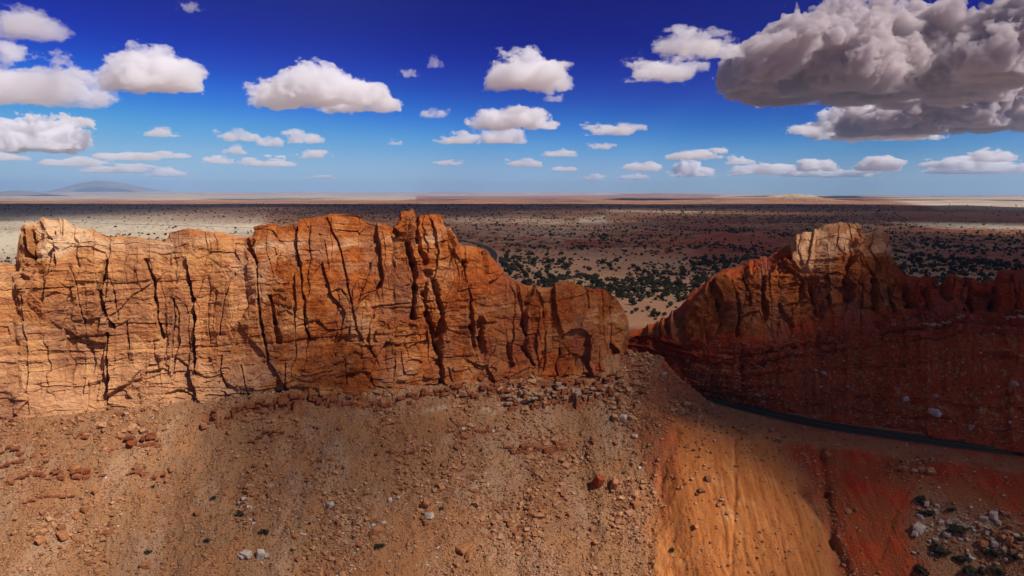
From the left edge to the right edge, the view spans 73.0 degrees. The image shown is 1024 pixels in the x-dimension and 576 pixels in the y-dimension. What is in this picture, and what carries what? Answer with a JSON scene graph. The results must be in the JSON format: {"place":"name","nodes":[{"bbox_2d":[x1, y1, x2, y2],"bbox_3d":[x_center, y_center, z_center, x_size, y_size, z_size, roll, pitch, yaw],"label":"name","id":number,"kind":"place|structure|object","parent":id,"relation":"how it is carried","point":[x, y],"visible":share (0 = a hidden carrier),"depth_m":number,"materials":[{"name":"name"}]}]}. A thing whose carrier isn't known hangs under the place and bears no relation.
{"place":"outdoors","nodes":[
{"label":"outdoors","id":0,"kind":"place"},
{"bbox_2d":[0,191,64,195],"bbox_3d":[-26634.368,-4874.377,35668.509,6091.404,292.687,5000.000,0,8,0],"label":"mesa","id":1,"kind":"structure","parent":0,"point":[19,193],"depth_m":34837.02,"materials":[{"name":"stone"}]},
{"bbox_2d":[45,181,171,191],"bbox_3d":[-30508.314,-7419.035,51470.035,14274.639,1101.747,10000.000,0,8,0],"label":"mountain","id":2,"kind":"structure","parent":0,"point":[99,186],"depth_m":49105.06,"materials":[{"name":"stone"}]},
{"bbox_2d":[0,208,630,424],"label":"sandstone cliff","id":3,"kind":"structure","parent":0,"point":[334,304],"depth_m":248.86,"materials":[{"name":"stone"}]},
{"bbox_2d":[40,191,802,195],"bbox_3d":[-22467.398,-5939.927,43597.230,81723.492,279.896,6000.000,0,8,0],"label":"tableland","id":4,"kind":"structure","parent":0,"point":[379,193],"depth_m":42038.73,"materials":[{"name":"stone"}]},
{"bbox_2d":[0,193,1023,575],"bbox_3d":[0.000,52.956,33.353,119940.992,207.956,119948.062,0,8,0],"label":"terrain","id":5,"kind":"structure","parent":0,"point":[752,493],"depth_m":234.28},
{"bbox_2d":[0,459,23,467],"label":"rock ledge","id":6,"kind":"object","parent":5,"relation":"on","point":[17,461],"visible":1,"depth_m":211.94,"materials":[{"name":"stone"}]},
{"bbox_2d":[0,443,47,455],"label":"rock ledge","id":7,"kind":"object","parent":5,"relation":"on","point":[11,447],"visible":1,"depth_m":215.05,"materials":[{"name":"stone"}]},
{"bbox_2d":[5,471,53,484],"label":"rock ledge","id":8,"kind":"object","parent":5,"relation":"on","point":[35,473],"visible":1,"depth_m":209.36,"materials":[{"name":"stone"}]},
{"bbox_2d":[35,536,46,544],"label":"boulder","id":9,"kind":"object","parent":5,"relation":"on","point":[40,540],"visible":1,"depth_m":194.67,"materials":[{"name":"stone"}]},
{"bbox_2d":[23,494,75,502],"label":"rock ledge","id":10,"kind":"object","parent":5,"relation":"on","point":[46,495],"visible":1,"depth_m":205.31,"materials":[{"name":"stone"}]},
{"bbox_2d":[56,530,68,540],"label":"boulder","id":11,"kind":"object","parent":5,"relation":"on","point":[62,535],"visible":1,"depth_m":196.98,"materials":[{"name":"stone"}]},
{"bbox_2d":[68,465,79,472],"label":"boulder","id":12,"kind":"object","parent":5,"relation":"on","point":[71,468],"visible":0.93,"depth_m":211.51,"materials":[{"name":"stone"}]},
{"bbox_2d":[73,513,80,518],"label":"boulder","id":13,"kind":"object","parent":5,"relation":"on","point":[76,516],"visible":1,"depth_m":202.59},
{"bbox_2d":[49,467,106,479],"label":"rock ledge","id":14,"kind":"object","parent":5,"relation":"on","point":[86,473],"visible":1,"depth_m":211.47,"materials":[{"name":"stone"}]},
{"bbox_2d":[64,432,101,438],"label":"rock ledge","id":15,"kind":"object","parent":5,"relation":"on","point":[79,433],"visible":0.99,"depth_m":222.57,"materials":[{"name":"stone"}]},
{"bbox_2d":[80,505,89,512],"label":"boulder","id":16,"kind":"object","parent":5,"relation":"on","point":[85,508],"visible":1,"depth_m":204.05,"materials":[{"name":"stone"}]},
{"bbox_2d":[91,487,98,493],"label":"boulder","id":17,"kind":"object","parent":5,"relation":"on","point":[94,490],"visible":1,"depth_m":207.87,"materials":[{"name":"stone"}]},
{"bbox_2d":[96,528,104,535],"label":"boulder","id":18,"kind":"object","parent":5,"relation":"on","point":[99,531],"visible":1,"depth_m":199.94,"materials":[{"name":"stone"}]},
{"bbox_2d":[138,490,143,498],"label":"boulder","id":19,"kind":"object","parent":5,"relation":"on","point":[141,494],"visible":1,"depth_m":209.93,"materials":[{"name":"stone"}]},
{"bbox_2d":[124,432,160,447],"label":"boulder","id":20,"kind":"object","parent":5,"relation":"on","point":[150,435],"visible":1,"depth_m":223.93,"materials":[{"name":"stone"}]},
{"bbox_2d":[139,562,150,568],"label":"boulder","id":21,"kind":"object","parent":5,"relation":"on","point":[144,565],"visible":1,"depth_m":196.66,"materials":[{"name":"stone"}]},
{"bbox_2d":[126,469,171,479],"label":"rock ledge","id":22,"kind":"object","parent":5,"relation":"on","point":[136,471],"visible":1,"depth_m":216.04,"materials":[{"name":"stone"}]},
{"bbox_2d":[167,466,174,471],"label":"boulder","id":23,"kind":"object","parent":5,"relation":"on","point":[170,468],"visible":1,"depth_m":219.33,"materials":[{"name":"stone"}]},
{"bbox_2d":[194,508,201,516],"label":"boulder","id":24,"kind":"object","parent":5,"relation":"on","point":[197,512],"visible":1,"depth_m":208.61,"materials":[{"name":"stone"}]},
{"bbox_2d":[200,422,206,428],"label":"boulder","id":25,"kind":"object","parent":5,"relation":"on","point":[203,425],"visible":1,"depth_m":230.90,"materials":[{"name":"stone"}]},
{"bbox_2d":[205,402,268,427],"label":"rock ledge","id":26,"kind":"object","parent":5,"relation":"on","point":[236,408],"visible":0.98,"depth_m":236.72,"materials":[{"name":"stone"}]},
{"bbox_2d":[234,511,242,516],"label":"shrub","id":27,"kind":"object","parent":5,"relation":"on","point":[239,513],"visible":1,"depth_m":210.12,"materials":[{"name":"green plant"}]},
{"bbox_2d":[240,549,251,558],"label":"boulder","id":28,"kind":"object","parent":5,"relation":"on","point":[246,554],"visible":1,"depth_m":200.69,"materials":[{"name":"stone"}]},
{"bbox_2d":[256,549,264,559],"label":"boulder","id":29,"kind":"object","parent":5,"relation":"on","point":[260,554],"visible":1,"depth_m":201.06,"materials":[{"name":"stone"}]},
{"bbox_2d":[240,429,284,442],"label":"rock ledge","id":30,"kind":"object","parent":5,"relation":"on","point":[264,431],"visible":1,"depth_m":233.24,"materials":[{"name":"stone"}]},
{"bbox_2d":[258,529,268,533],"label":"shrub","id":31,"kind":"object","parent":5,"relation":"on","point":[263,531],"visible":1,"depth_m":206.98,"materials":[{"name":"green plant"}]},
{"bbox_2d":[292,533,299,539],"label":"boulder","id":32,"kind":"object","parent":5,"relation":"on","point":[295,536],"visible":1,"depth_m":207.38,"materials":[{"name":"stone"}]},
{"bbox_2d":[256,392,358,412],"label":"rock ledge","id":33,"kind":"object","parent":5,"relation":"on","point":[284,398],"visible":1,"depth_m":242.26,"materials":[{"name":"stone"}]},
{"bbox_2d":[325,501,333,507],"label":"boulder","id":34,"kind":"object","parent":5,"relation":"on","point":[329,504],"visible":1,"depth_m":217.49,"materials":[{"name":"stone"}]},
{"bbox_2d":[369,525,382,536],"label":"boulder","id":35,"kind":"object","parent":5,"relation":"on","point":[376,530],"visible":1,"depth_m":212.72,"materials":[{"name":"stone"}]},
{"bbox_2d":[374,543,384,548],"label":"shrub","id":36,"kind":"object","parent":5,"relation":"on","point":[379,546],"visible":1,"depth_m":209.98,"materials":[{"name":"green plant"}]},
{"bbox_2d":[352,388,450,410],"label":"rock ledge","id":37,"kind":"object","parent":5,"relation":"on","point":[425,392],"visible":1,"depth_m":253.24,"materials":[{"name":"stone"}]},
{"bbox_2d":[375,449,431,456],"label":"rock ledge","id":38,"kind":"object","parent":5,"relation":"on","point":[406,453],"visible":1,"depth_m":238.54,"materials":[{"name":"stone"}]},
{"bbox_2d":[420,499,428,508],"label":"boulder","id":39,"kind":"object","parent":5,"relation":"on","point":[424,504],"visible":1,"depth_m":223.47,"materials":[{"name":"stone"}]},
{"bbox_2d":[424,511,433,518],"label":"boulder","id":40,"kind":"object","parent":5,"relation":"on","point":[430,515],"visible":1,"depth_m":220.25,"materials":[{"name":"stone"}]},
{"bbox_2d":[425,505,434,512],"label":"boulder","id":41,"kind":"object","parent":5,"relation":"on","point":[431,508],"visible":0.86,"depth_m":221.23,"materials":[{"name":"stone"}]},
{"bbox_2d":[453,561,459,567],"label":"boulder","id":42,"kind":"object","parent":5,"relation":"on","point":[456,564],"visible":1,"depth_m":211.08,"materials":[{"name":"stone"}]},
{"bbox_2d":[455,539,472,553],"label":"boulder","id":43,"kind":"object","parent":5,"relation":"on","point":[464,546],"visible":1,"depth_m":214.51,"materials":[{"name":"stone"}]},
{"bbox_2d":[465,550,473,560],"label":"boulder","id":44,"kind":"object","parent":5,"relation":"on","point":[469,555],"visible":1,"depth_m":213.36,"materials":[{"name":"stone"}]},
{"bbox_2d":[440,383,511,399],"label":"rock ledge","id":45,"kind":"object","parent":5,"relation":"on","point":[494,388],"visible":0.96,"depth_m":263.16,"materials":[{"name":"stone"}]},
{"bbox_2d":[459,428,505,435],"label":"rock ledge","id":46,"kind":"object","parent":5,"relation":"on","point":[481,431],"visible":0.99,"depth_m":250.93,"materials":[{"name":"stone"}]},
{"bbox_2d":[503,443,510,447],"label":"boulder","id":47,"kind":"object","parent":5,"relation":"on","point":[506,445],"visible":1,"depth_m":248.50,"materials":[{"name":"stone"}]},
{"bbox_2d":[0,349,1023,575],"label":"rubble","id":48,"kind":"object","parent":5,"relation":"on","point":[514,517],"visible":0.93,"depth_m":226.06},
{"bbox_2d":[0,203,1023,319],"bbox_3d":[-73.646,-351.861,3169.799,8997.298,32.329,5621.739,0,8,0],"label":"junipers","id":49,"kind":"object","parent":5,"relation":"on","point":[943,276],"visible":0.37,"depth_m":1122.96,"materials":[{"name":"green plant"}]},
{"bbox_2d":[480,376,552,384],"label":"rock ledge","id":50,"kind":"object","parent":5,"relation":"on","point":[504,380],"visible":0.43,"depth_m":271.34,"materials":[{"name":"stone"}]},
{"bbox_2d":[521,278,529,283],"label":"juniper tree","id":51,"kind":"object","parent":5,"relation":"on","point":[524,280],"visible":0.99,"depth_m":657.30,"materials":[{"name":"green plant"}]},
{"bbox_2d":[503,385,560,404],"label":"rock ledge","id":52,"kind":"object","parent":5,"relation":"on","point":[533,395],"visible":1,"depth_m":264.55,"materials":[{"name":"stone"}]},
{"bbox_2d":[504,390,562,412],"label":"rock ledge","id":53,"kind":"object","parent":5,"relation":"on","point":[523,396],"visible":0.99,"depth_m":264.51,"materials":[{"name":"stone"}]},
{"bbox_2d":[539,509,546,516],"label":"boulder","id":54,"kind":"object","parent":5,"relation":"on","point":[543,511],"visible":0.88,"depth_m":231.55,"materials":[{"name":"stone"}]},
{"bbox_2d":[510,441,577,454],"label":"rock ledge","id":55,"kind":"object","parent":5,"relation":"on","point":[538,449],"visible":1,"depth_m":251.55,"materials":[{"name":"stone"}]},
{"bbox_2d":[508,372,623,392],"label":"rock ledge","id":56,"kind":"object","parent":5,"relation":"on","point":[571,382],"visible":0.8,"depth_m":275.24,"materials":[{"name":"stone"}]},
{"bbox_2d":[551,382,590,398],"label":"boulder","id":57,"kind":"object","parent":5,"relation":"on","point":[577,391],"visible":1,"depth_m":270.24,"materials":[{"name":"stone"}]},
{"bbox_2d":[551,388,591,408],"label":"boulder","id":58,"kind":"object","parent":5,"relation":"on","point":[564,392],"visible":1,"depth_m":270.53,"materials":[{"name":"stone"}]},
{"bbox_2d":[590,475,604,488],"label":"boulder","id":59,"kind":"object","parent":5,"relation":"on","point":[598,481],"visible":1,"depth_m":244.22,"materials":[{"name":"stone"}]},
{"bbox_2d":[588,385,620,401],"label":"boulder","id":60,"kind":"object","parent":5,"relation":"on","point":[609,391],"visible":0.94,"depth_m":274.97,"materials":[{"name":"stone"}]},
{"bbox_2d":[587,384,623,397],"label":"rock ledge","id":61,"kind":"object","parent":5,"relation":"on","point":[599,393],"visible":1,"depth_m":274.33,"materials":[{"name":"stone"}]},
{"bbox_2d":[609,522,615,527],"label":"boulder","id":62,"kind":"object","parent":5,"relation":"on","point":[612,524],"visible":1,"depth_m":233.18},
{"bbox_2d":[609,476,618,490],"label":"boulder","id":63,"kind":"object","parent":5,"relation":"on","point":[614,483],"visible":1,"depth_m":243.18,"materials":[{"name":"stone"}]},
{"bbox_2d":[620,286,625,292],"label":"juniper tree","id":64,"kind":"object","parent":5,"relation":"on","point":[622,288],"visible":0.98,"depth_m":605.69,"materials":[{"name":"green plant"}]},
{"bbox_2d":[628,298,636,304],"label":"juniper tree","id":65,"kind":"object","parent":5,"relation":"on","point":[631,301],"visible":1,"depth_m":538.84,"materials":[{"name":"green plant"}]},
{"bbox_2d":[631,500,640,509],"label":"boulder","id":66,"kind":"object","parent":5,"relation":"on","point":[636,504],"visible":1,"depth_m":238.00,"materials":[{"name":"stone"}]},
{"bbox_2d":[632,495,640,499],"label":"boulder","id":67,"kind":"object","parent":5,"relation":"on","point":[635,497],"visible":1,"depth_m":239.81,"materials":[{"name":"stone"}]},
{"bbox_2d":[652,287,659,292],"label":"juniper tree","id":68,"kind":"object","parent":5,"relation":"on","point":[655,289],"visible":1,"depth_m":605.59,"materials":[{"name":"green plant"}]},
{"bbox_2d":[662,289,670,295],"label":"juniper tree","id":69,"kind":"object","parent":5,"relation":"on","point":[666,292],"visible":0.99,"depth_m":587.41,"materials":[{"name":"green plant"}]},
{"bbox_2d":[691,281,699,287],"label":"juniper tree","id":70,"kind":"object","parent":5,"relation":"on","point":[695,283],"visible":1,"depth_m":638.38,"materials":[{"name":"green plant"}]},
{"bbox_2d":[911,530,918,536],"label":"boulder","id":71,"kind":"object","parent":5,"relation":"on","point":[915,533],"visible":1,"depth_m":208.89,"materials":[{"name":"stone"}]},
{"bbox_2d":[913,522,925,534],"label":"boulder","id":72,"kind":"object","parent":5,"relation":"on","point":[919,528],"visible":1,"depth_m":209.44,"materials":[{"name":"stone"}]},
{"bbox_2d":[915,495,925,500],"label":"shrub","id":73,"kind":"object","parent":5,"relation":"on","point":[921,497],"visible":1,"depth_m":216.24,"materials":[{"name":"green plant"}]},
{"bbox_2d":[914,564,929,574],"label":"shrub","id":74,"kind":"object","parent":5,"relation":"on","point":[920,569],"visible":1,"depth_m":200.50,"materials":[{"name":"green plant"}]},
{"bbox_2d":[918,510,934,515],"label":"shrub","id":75,"kind":"object","parent":5,"relation":"on","point":[927,513],"visible":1,"depth_m":212.86,"materials":[{"name":"green plant"}]},
{"bbox_2d":[923,501,929,506],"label":"boulder","id":76,"kind":"object","parent":5,"relation":"on","point":[926,503],"visible":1,"depth_m":214.78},
{"bbox_2d":[931,543,952,554],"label":"shrub","id":77,"kind":"object","parent":5,"relation":"on","point":[939,550],"visible":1,"depth_m":203.31,"materials":[{"name":"green plant"}]},
{"bbox_2d":[942,531,950,537],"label":"boulder","id":78,"kind":"object","parent":5,"relation":"on","point":[946,534],"visible":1,"depth_m":206.46,"materials":[{"name":"stone"}]},
{"bbox_2d":[945,523,968,533],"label":"shrub","id":79,"kind":"object","parent":5,"relation":"on","point":[957,528],"visible":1,"depth_m":206.80,"materials":[{"name":"green plant"}]},
{"bbox_2d":[951,555,969,563],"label":"shrub","id":80,"kind":"object","parent":5,"relation":"on","point":[963,559],"visible":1,"depth_m":201.09,"materials":[{"name":"green plant"}]},
{"bbox_2d":[962,564,978,575],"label":"shrub","id":81,"kind":"object","parent":5,"relation":"on","point":[970,571],"visible":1,"depth_m":197.30,"materials":[{"name":"green plant"}]},
{"bbox_2d":[967,556,975,560],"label":"boulder","id":82,"kind":"object","parent":5,"relation":"on","point":[970,558],"visible":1,"depth_m":200.89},
{"bbox_2d":[977,568,986,574],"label":"shrub","id":83,"kind":"object","parent":5,"relation":"on","point":[982,571],"visible":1,"depth_m":197.84,"materials":[{"name":"green plant"}]},
{"bbox_2d":[978,540,989,546],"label":"boulder","id":84,"kind":"object","parent":5,"relation":"on","point":[983,543],"visible":1,"depth_m":202.12,"materials":[{"name":"stone"}]},
{"bbox_2d":[979,516,988,521],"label":"boulder","id":85,"kind":"object","parent":5,"relation":"on","point":[983,518],"visible":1,"depth_m":207.77,"materials":[{"name":"stone"}]},
{"bbox_2d":[979,548,1000,557],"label":"shrub","id":86,"kind":"object","parent":5,"relation":"on","point":[992,553],"visible":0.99,"depth_m":200.02,"materials":[{"name":"green plant"}]},
{"bbox_2d":[989,510,997,516],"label":"boulder","id":87,"kind":"object","parent":5,"relation":"on","point":[992,513],"visible":1,"depth_m":207.99,"materials":[{"name":"stone"}]},
{"bbox_2d":[989,515,998,520],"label":"boulder","id":88,"kind":"object","parent":5,"relation":"on","point":[994,517],"visible":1,"depth_m":207.24,"materials":[{"name":"stone"}]},
{"bbox_2d":[990,528,997,534],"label":"boulder","id":89,"kind":"object","parent":5,"relation":"on","point":[994,531],"visible":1,"depth_m":203.62,"materials":[{"name":"stone"}]},
{"bbox_2d":[991,540,998,547],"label":"boulder","id":90,"kind":"object","parent":5,"relation":"on","point":[994,543],"visible":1,"depth_m":201.07,"materials":[{"name":"stone"}]},
{"bbox_2d":[987,566,1004,575],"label":"shrub","id":91,"kind":"object","parent":5,"relation":"on","point":[999,571],"visible":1,"depth_m":196.15,"materials":[{"name":"green plant"}]},
{"bbox_2d":[1005,535,1013,542],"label":"boulder","id":92,"kind":"object","parent":5,"relation":"on","point":[1010,538],"visible":1,"depth_m":199.87,"materials":[{"name":"stone"}]},
{"bbox_2d":[1006,524,1015,530],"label":"boulder","id":93,"kind":"object","parent":5,"relation":"on","point":[1011,527],"visible":1,"depth_m":203.09,"materials":[{"name":"stone"}]},
{"bbox_2d":[1006,550,1020,559],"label":"shrub","id":94,"kind":"object","parent":5,"relation":"on","point":[1016,557],"visible":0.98,"depth_m":196.56,"materials":[{"name":"green plant"}]},
{"bbox_2d":[0,0,1023,195],"label":"sky","id":95,"kind":"structure","parent":0,"point":[805,97],"materials":[{"name":"blue"}]},
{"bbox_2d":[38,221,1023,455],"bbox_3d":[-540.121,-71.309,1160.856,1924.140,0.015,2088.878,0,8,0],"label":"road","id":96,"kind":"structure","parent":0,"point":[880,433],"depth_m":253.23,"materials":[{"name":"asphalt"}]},
{"bbox_2d":[627,313,1023,454],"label":"shale hill","id":97,"kind":"structure","parent":0,"point":[673,353],"depth_m":276.93,"materials":[{"name":"stone"}]},
{"bbox_2d":[629,222,1023,349],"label":"sandstone butte","id":98,"kind":"object","parent":97,"relation":"on","point":[825,276],"visible":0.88,"depth_m":302.69,"materials":[{"name":"stone"}]},
{"bbox_2d":[752,358,943,373],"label":"rock ledge","id":99,"kind":"object","parent":97,"relation":"on","point":[811,368],"visible":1,"depth_m":284.92,"materials":[{"name":"stone"}]},
{"bbox_2d":[683,310,1023,444],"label":"rubble","id":100,"kind":"object","parent":97,"relation":"on","point":[864,402],"visible":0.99,"depth_m":278.51,"materials":[{"name":"stone"}]},
{"bbox_2d":[768,334,942,359],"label":"rock ledge","id":101,"kind":"object","parent":97,"relation":"on","point":[850,348],"visible":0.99,"depth_m":291.03,"materials":[{"name":"stone"}]},
{"bbox_2d":[720,331,1023,368],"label":"rock ledge","id":102,"kind":"object","parent":97,"relation":"on","point":[842,345],"visible":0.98,"depth_m":289.54,"materials":[{"name":"stone"}]},
{"bbox_2d":[748,311,1023,354],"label":"rock ledge","id":103,"kind":"object","parent":97,"relation":"on","point":[905,324],"visible":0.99,"depth_m":292.65,"materials":[{"name":"stone"}]},
{"bbox_2d":[801,319,988,347],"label":"rock ledge","id":104,"kind":"object","parent":97,"relation":"on","point":[899,325],"visible":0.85,"depth_m":294.21,"materials":[{"name":"stone"}]},
{"bbox_2d":[902,396,909,401],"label":"boulder","id":105,"kind":"object","parent":97,"relation":"on","point":[905,399],"visible":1,"depth_m":262.99,"materials":[{"name":"stone"}]},
{"bbox_2d":[812,390,1023,408],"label":"rock ledge","id":106,"kind":"object","parent":97,"relation":"on","point":[926,397],"visible":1,"depth_m":261.32,"materials":[{"name":"stone"}]},
{"bbox_2d":[876,314,981,332],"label":"rock ledge","id":107,"kind":"object","parent":97,"relation":"on","point":[947,322],"visible":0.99,"depth_m":292.27,"materials":[{"name":"stone"}]},
{"bbox_2d":[928,408,942,416],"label":"boulder","id":108,"kind":"object","parent":97,"relation":"on","point":[935,412],"visible":0.99,"depth_m":252.82,"materials":[{"name":"stone"}]},
{"bbox_2d":[880,313,1011,326],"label":"rock ledge","id":109,"kind":"object","parent":97,"relation":"on","point":[937,321],"visible":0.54,"depth_m":294.65,"materials":[{"name":"stone"}]},
{"bbox_2d":[1005,314,1023,319],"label":"rock ledge","id":110,"kind":"object","parent":97,"relation":"on","point":[1020,316],"visible":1,"depth_m":285.49,"materials":[{"name":"stone"}]}
]}

